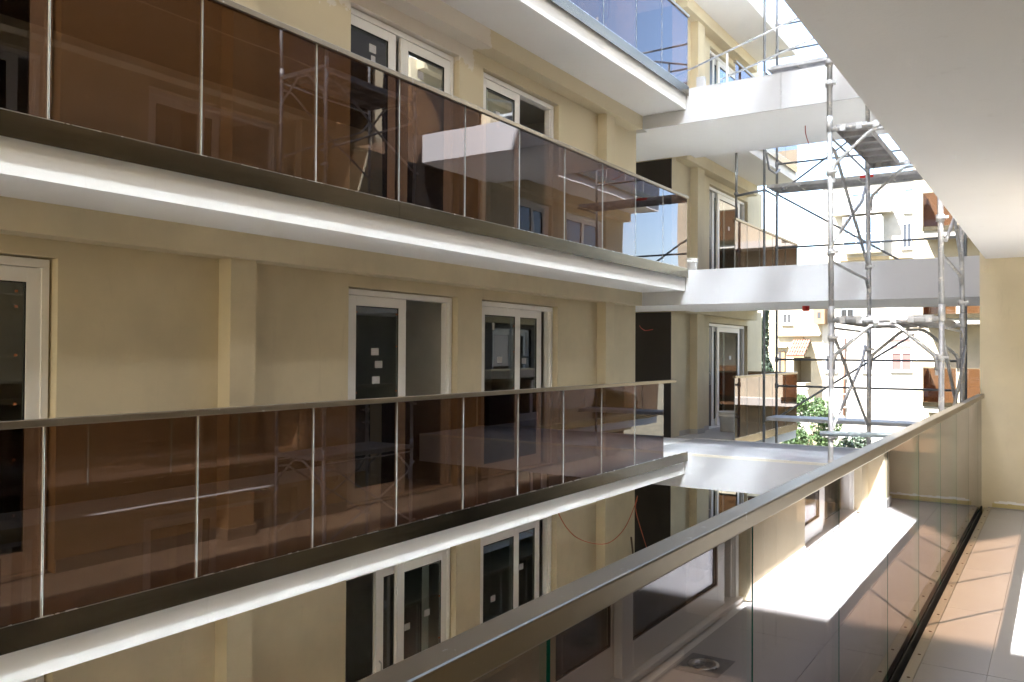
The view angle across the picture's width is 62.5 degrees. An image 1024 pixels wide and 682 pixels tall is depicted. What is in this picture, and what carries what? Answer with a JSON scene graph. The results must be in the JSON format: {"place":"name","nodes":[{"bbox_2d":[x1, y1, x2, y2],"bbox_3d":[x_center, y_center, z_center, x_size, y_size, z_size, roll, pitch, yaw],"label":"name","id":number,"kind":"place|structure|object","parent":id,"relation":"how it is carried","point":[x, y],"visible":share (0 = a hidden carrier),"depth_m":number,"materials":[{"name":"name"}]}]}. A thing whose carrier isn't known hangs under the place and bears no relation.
{"place":"outdoors","nodes":[
{"label":"outdoors","id":0,"kind":"place"},
{"bbox_2d":[0,0,685,681],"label":"apartment building","id":1,"kind":"structure","parent":0,"point":[130,288],"depth_m":8.40,"materials":[{"name":"beige paint"}]},
{"bbox_2d":[0,255,49,573],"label":"balcony door","id":2,"kind":"structure","parent":1,"relation":"in","point":[34,273],"depth_m":6.16,"materials":[{"name":"white glass"}]},
{"bbox_2d":[22,675,43,681],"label":"balcony door","id":3,"kind":"structure","parent":1,"relation":"in","point":[40,678],"depth_m":6.16,"materials":[{"name":"white plastic"}]},
{"bbox_2d":[47,0,49,118],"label":"balcony door","id":4,"kind":"structure","parent":1,"relation":"in","point":[48,0],"depth_m":6.24,"materials":[{"name":"white plastic"}]},
{"bbox_2d":[0,380,687,655],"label":"glass railing","id":5,"kind":"object","parent":1,"relation":"attached to","point":[123,540],"visible":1,"depth_m":6.47,"materials":[{"name":"bronze-tinted glass"},{"name":"metal"}]},
{"bbox_2d":[0,0,688,277],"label":"glass railing","id":6,"kind":"object","parent":1,"relation":"attached to","point":[129,82],"visible":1,"depth_m":6.80,"materials":[{"name":"bronze-tinted glass"},{"name":"metal"}]},
{"bbox_2d":[346,547,449,673],"bbox_3d":[-1.310,3.609,9.553,0.155,2.301,1.870,0,-1,33],"label":"balcony door","id":7,"kind":"structure","parent":1,"relation":"in","point":[443,556],"depth_m":9.65,"materials":[{"name":"white plastic"}]},
{"bbox_2d":[348,288,451,399],"bbox_3d":[-1.292,0.609,9.594,0.155,2.301,1.870,0,-1,33],"label":"balcony door","id":8,"kind":"structure","parent":1,"relation":"in","point":[357,297],"depth_m":9.55,"materials":[{"name":"white plastic"}]},
{"bbox_2d":[351,7,453,94],"bbox_3d":[-1.311,-2.376,9.578,0.155,2.271,2.003,0,-1,33],"label":"balcony door","id":9,"kind":"structure","parent":1,"relation":"in","point":[407,44],"depth_m":9.61,"materials":[{"name":"white plastic"}]},
{"bbox_2d":[480,515,551,623],"bbox_3d":[0.013,3.644,11.588,0.155,2.301,1.915,0,-1,33],"label":"balcony door","id":10,"kind":"structure","parent":1,"relation":"in","point":[512,533],"depth_m":11.79,"materials":[{"name":"white plastic"}]},
{"bbox_2d":[481,301,552,390],"bbox_3d":[0.031,0.645,11.629,0.155,2.301,1.915,0,-1,33],"label":"balcony door","id":11,"kind":"structure","parent":1,"relation":"in","point":[515,312],"depth_m":11.68,"materials":[{"name":"white plastic"}]},
{"bbox_2d":[483,72,553,138],"bbox_3d":[0.048,-2.340,11.669,0.155,2.271,1.915,0,-1,33],"label":"balcony door","id":12,"kind":"structure","parent":1,"relation":"in","point":[491,84],"depth_m":11.60,"materials":[{"name":"white plastic"}]},
{"bbox_2d":[558,496,646,546],"bbox_3d":[1.635,3.256,13.376,0.134,1.957,3.914,0,-1,30],"label":"orange cable","id":13,"kind":"object","parent":1,"relation":"attached to","point":[618,535],"visible":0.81,"depth_m":13.47,"materials":[{"name":"orange plastic"}]},
{"bbox_2d":[551,0,689,95],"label":"glass railing","id":14,"kind":"object","parent":1,"relation":"attached to","point":[651,35],"visible":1,"depth_m":12.52,"materials":[{"name":"glass"}]},
{"bbox_2d":[630,537,633,553],"bbox_3d":[2.108,4.077,14.375,0.030,1.526,0.315,0,-1,43],"label":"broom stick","id":15,"kind":"object","parent":1,"relation":"attached to","point":[632,545],"visible":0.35,"depth_m":14.29,"materials":[{"name":"green wood"}]},
{"bbox_2d":[696,76,705,86],"bbox_3d":[3.360,-4.413,15.009,0.140,0.550,0.100,0,-1,33],"label":"white board","id":16,"kind":"object","parent":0,"point":[700,81],"visible":0.36,"depth_m":14.97,"materials":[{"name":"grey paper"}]},
{"bbox_2d":[634,0,795,552],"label":"apartment building","id":17,"kind":"structure","parent":0,"point":[702,359],"depth_m":17.47,"materials":[{"name":"beige paint"}]},
{"bbox_2d":[710,50,734,84],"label":"balcony door","id":18,"kind":"structure","parent":17,"relation":"in","point":[717,62],"depth_m":19.01,"materials":[{"name":"white plastic"}]},
{"bbox_2d":[718,411,733,431],"bbox_3d":[4.613,1.697,17.846,0.514,0.420,0.514,0,-1,33],"label":"tub","id":19,"kind":"object","parent":17,"relation":"on","point":[726,418],"visible":0.58,"depth_m":17.66,"materials":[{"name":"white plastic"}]},
{"bbox_2d":[709,490,743,517],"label":"balcony door","id":20,"kind":"structure","parent":17,"relation":"in","point":[739,496],"depth_m":18.88,"materials":[{"name":"white plastic"}]},
{"bbox_2d":[709,323,743,428],"bbox_3d":[4.863,0.778,19.376,0.155,2.301,2.645,0,-1,33],"label":"balcony door","id":21,"kind":"structure","parent":17,"relation":"in","point":[739,330],"depth_m":18.96,"materials":[{"name":"white plastic"}]},
{"bbox_2d":[709,186,743,268],"bbox_3d":[4.880,-2.222,19.416,0.155,2.301,2.645,0,-1,33],"label":"balcony door","id":22,"kind":"structure","parent":17,"relation":"in","point":[721,197],"depth_m":18.98,"materials":[{"name":"white plastic"}]},
{"bbox_2d":[732,153,739,265],"bbox_3d":[4.419,-2.449,16.648,0.280,2.678,0.160,0,-1,33],"label":"steel prop","id":23,"kind":"object","parent":17,"relation":"on","point":[736,171],"visible":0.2,"depth_m":16.64,"materials":[{"name":"grey metal"}]},
{"bbox_2d":[733,371,797,441],"bbox_3d":[4.963,1.366,18.167,1.178,1.347,4.530,0,-1,33],"label":"glass railing","id":24,"kind":"object","parent":17,"relation":"attached to","point":[748,407],"visible":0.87,"depth_m":17.34,"materials":[{"name":"brown glass"}]},
{"bbox_2d":[733,217,797,267],"bbox_3d":[4.981,-1.634,18.207,1.178,1.347,4.530,0,-1,33],"label":"glass railing","id":25,"kind":"object","parent":17,"relation":"attached to","point":[748,244],"visible":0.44,"depth_m":17.18,"materials":[{"name":"brown glass"}]},
{"bbox_2d":[733,60,797,172],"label":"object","id":26,"kind":"structure","parent":17,"relation":"attached to","point":[787,154],"depth_m":18.69,"materials":[{"name":"glass"}]},
{"bbox_2d":[757,309,826,430],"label":"town house","id":27,"kind":"structure","parent":0,"point":[799,334],"depth_m":58.86,"materials":[{"name":"painted plaster"},{"name":"terracotta roof tile"}]},
{"bbox_2d":[778,351,784,371],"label":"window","id":28,"kind":"structure","parent":27,"relation":"in","point":[781,354],"depth_m":59.42,"materials":[{"name":"white"}]},
{"bbox_2d":[781,313,792,325],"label":"window","id":29,"kind":"structure","parent":27,"relation":"in","point":[787,318],"depth_m":59.31,"materials":[{"name":"grey"}]},
{"bbox_2d":[757,0,912,264],"label":"sky","id":30,"kind":"structure","parent":0,"point":[797,225],"materials":[{"name":"white"}]},
{"bbox_2d":[826,431,881,447],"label":"flat roof","id":31,"kind":"structure","parent":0,"point":[873,439],"depth_m":42.75,"materials":[{"name":"white concrete"}]},
{"bbox_2d":[822,181,912,432],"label":"town house","id":32,"kind":"structure","parent":0,"point":[891,214],"depth_m":55.79,"materials":[{"name":"paint"}]},
{"bbox_2d":[824,355,837,372],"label":"window","id":33,"kind":"structure","parent":32,"relation":"in","point":[826,356],"depth_m":57.55,"materials":[{"name":"grey"}]},
{"bbox_2d":[841,309,853,315],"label":"window","id":34,"kind":"structure","parent":32,"relation":"in","point":[844,312],"depth_m":56.85,"materials":[{"name":"grey"}]},
{"bbox_2d":[843,215,883,253],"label":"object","id":35,"kind":"structure","parent":32,"relation":"in","point":[877,221],"depth_m":55.63,"materials":[{"name":"white"}]},
{"bbox_2d":[861,361,866,373],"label":"window","id":36,"kind":"structure","parent":32,"relation":"in","point":[864,367],"depth_m":56.22,"materials":[{"name":"grey"}]},
{"bbox_2d":[851,191,879,215],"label":"window","id":37,"kind":"structure","parent":32,"relation":"in","point":[876,200],"depth_m":56.38,"materials":[{"name":"grey"}]},
{"bbox_2d":[890,352,912,372],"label":"window","id":38,"kind":"structure","parent":32,"relation":"in","point":[900,367],"depth_m":55.00,"materials":[{"name":"grey"}]},
{"bbox_2d":[901,223,912,249],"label":"window","id":39,"kind":"structure","parent":32,"relation":"in","point":[906,227],"depth_m":54.92,"materials":[{"name":"grey"}]},
{"bbox_2d":[903,188,912,213],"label":"window","id":40,"kind":"structure","parent":32,"relation":"in","point":[908,192],"depth_m":54.94,"materials":[{"name":"grey"}]},
{"bbox_2d":[913,168,979,420],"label":"apartment building","id":41,"kind":"structure","parent":0,"point":[925,248],"depth_m":29.77,"materials":[{"name":"paint"}]},
{"bbox_2d":[922,191,958,230],"bbox_3d":[15.392,-4.433,28.785,2.424,1.340,1.050,0,-1,33],"label":"glass railing","id":42,"kind":"object","parent":41,"relation":"attached to","point":[930,223],"visible":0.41,"depth_m":28.87,"materials":[{"name":"brown glass"}]},
{"bbox_2d":[922,367,979,406],"bbox_3d":[15.357,1.567,28.703,2.424,1.340,1.050,0,-1,33],"label":"glass railing","id":43,"kind":"object","parent":41,"relation":"attached to","point":[930,381],"visible":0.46,"depth_m":28.54,"materials":[{"name":"brown glass"}]},
{"bbox_2d":[922,306,979,317],"bbox_3d":[15.374,-1.433,28.744,2.424,1.340,1.050,0,-1,33],"label":"glass railing","id":44,"kind":"object","parent":41,"relation":"attached to","point":[973,311],"visible":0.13,"depth_m":28.46,"materials":[{"name":"brown glass"}]},
{"bbox_3d":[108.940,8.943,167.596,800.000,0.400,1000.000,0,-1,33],"label":"ground","id":45,"kind":"structure","parent":0,"visible":0},
{"bbox_2d":[762,310,773,371],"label":"cypress tree","id":46,"kind":"object","parent":45,"relation":"on","point":[768,365],"visible":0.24,"depth_m":40.30,"materials":[{"name":"green plant"}]},
{"bbox_2d":[797,388,808,430],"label":"garden balustrade","id":47,"kind":"object","parent":45,"relation":"on","point":[806,425],"visible":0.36,"depth_m":56.32,"materials":[{"name":"white stone"}]},
{"bbox_2d":[780,393,842,446],"bbox_3d":[12.338,4.264,34.856,2.681,4.244,2.609,0,-1,33],"label":"shrub","id":48,"kind":"object","parent":45,"relation":"on","point":[812,408],"visible":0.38,"depth_m":34.30,"materials":[{"name":"green plant"}]},
{"bbox_2d":[734,0,966,442],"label":"scaffold tower","id":49,"kind":"structure","parent":45,"relation":"on","point":[850,181],"depth_m":16.21,"materials":[{"name":"metal"}]},
{"bbox_2d":[836,437,871,447],"bbox_3d":[14.465,5.131,35.797,2.046,2.566,2.445,1,-1,-29],"label":"shrub","id":50,"kind":"object","parent":45,"relation":"on","point":[856,442],"visible":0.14,"depth_m":35.50,"materials":[{"name":"green plant"}]},
{"bbox_2d":[784,0,1023,681],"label":"apartment building","id":51,"kind":"structure","parent":45,"relation":"on","point":[937,86],"depth_m":4.49,"materials":[{"name":"beige paint"}]},
{"bbox_2d":[357,394,983,681],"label":"glass railing","id":52,"kind":"object","parent":51,"relation":"attached to","point":[841,569],"visible":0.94,"depth_m":2.58,"materials":[{"name":"tinted glass"},{"name":"metal"}]},
{"bbox_3d":[11.191,-0.927,15.334,3.420,12.320,6.920,0,-1,33],"label":"apartment building","id":53,"kind":"object","parent":45,"relation":"on","visible":0},
{"bbox_2d":[653,438,859,494],"bbox_3d":[4.081,2.136,14.529,10.000,0.560,2.469,0,-1,33],"label":"footbridge","id":54,"kind":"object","parent":53,"relation":"attached to","point":[750,467],"visible":0.27,"depth_m":13.64,"materials":[{"name":"concrete"}]},
{"bbox_2d":[636,64,887,161],"bbox_3d":[4.117,-3.865,14.611,10.000,0.564,2.465,0,-1,33],"label":"footbridge","id":55,"kind":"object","parent":53,"relation":"attached to","point":[778,110],"visible":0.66,"depth_m":13.80,"materials":[{"name":"paint"}]},
{"bbox_2d":[726,53,727,81],"bbox_3d":[3.567,-4.460,14.005,0.037,0.620,0.037,1,-1,-34],"label":"baluster post","id":56,"kind":"object","parent":55,"relation":"on","point":[726,67],"visible":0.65,"depth_m":13.99,"materials":[{"name":"grey metal"}]},
{"bbox_2d":[688,17,797,70],"bbox_3d":[3.839,-4.887,13.811,3.399,0.983,0.034,0,-1,33],"label":"handrail tube","id":57,"kind":"object","parent":56,"relation":"attached to","point":[750,40],"visible":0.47,"depth_m":13.82,"materials":[{"name":"grey metal"}]},
{"bbox_2d":[720,38,813,80],"bbox_3d":[4.494,-4.673,13.405,2.459,0.673,0.034,0,-1,33],"label":"handrail tube","id":58,"kind":"object","parent":56,"relation":"attached to","point":[777,54],"visible":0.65,"depth_m":13.62,"materials":[{"name":"grey metal"}]},
{"bbox_2d":[805,126,826,153],"bbox_3d":[5.056,-3.325,13.947,0.427,0.536,0.014,0,-1,33],"label":"red cable","id":59,"kind":"object","parent":55,"relation":"hanging from","point":[810,145],"visible":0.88,"depth_m":14.01,"materials":[{"name":"red plastic"}]},
{"bbox_2d":[635,256,979,311],"bbox_3d":[4.100,-0.865,14.571,10.000,0.564,2.465,0,-1,33],"label":"footbridge","id":60,"kind":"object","parent":53,"relation":"attached to","point":[904,283],"visible":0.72,"depth_m":12.94,"materials":[{"name":"paint"}]},
{"bbox_2d":[687,258,697,269],"bbox_3d":[3.015,-1.267,14.224,0.246,0.235,0.247,0,-1,33],"label":"bucket","id":61,"kind":"object","parent":60,"relation":"on","point":[692,263],"visible":0.52,"depth_m":14.12,"materials":[{"name":"white plastic"}]},
{"bbox_2d":[802,306,809,310],"bbox_3d":[4.912,-0.542,14.112,0.116,0.083,0.116,0,-1,33],"label":"ceiling outlet","id":62,"kind":"object","parent":60,"relation":"attached to","point":[805,308],"visible":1,"depth_m":14.07,"materials":[{"name":"red plastic"}]},
{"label":"courtyard floor","id":63,"kind":"structure","parent":0,"visible":0},
{"bbox_2d":[820,56,967,462],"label":"scaffold tower","id":64,"kind":"structure","parent":63,"relation":"on","point":[866,143],"depth_m":8.04,"materials":[{"name":"metal"}]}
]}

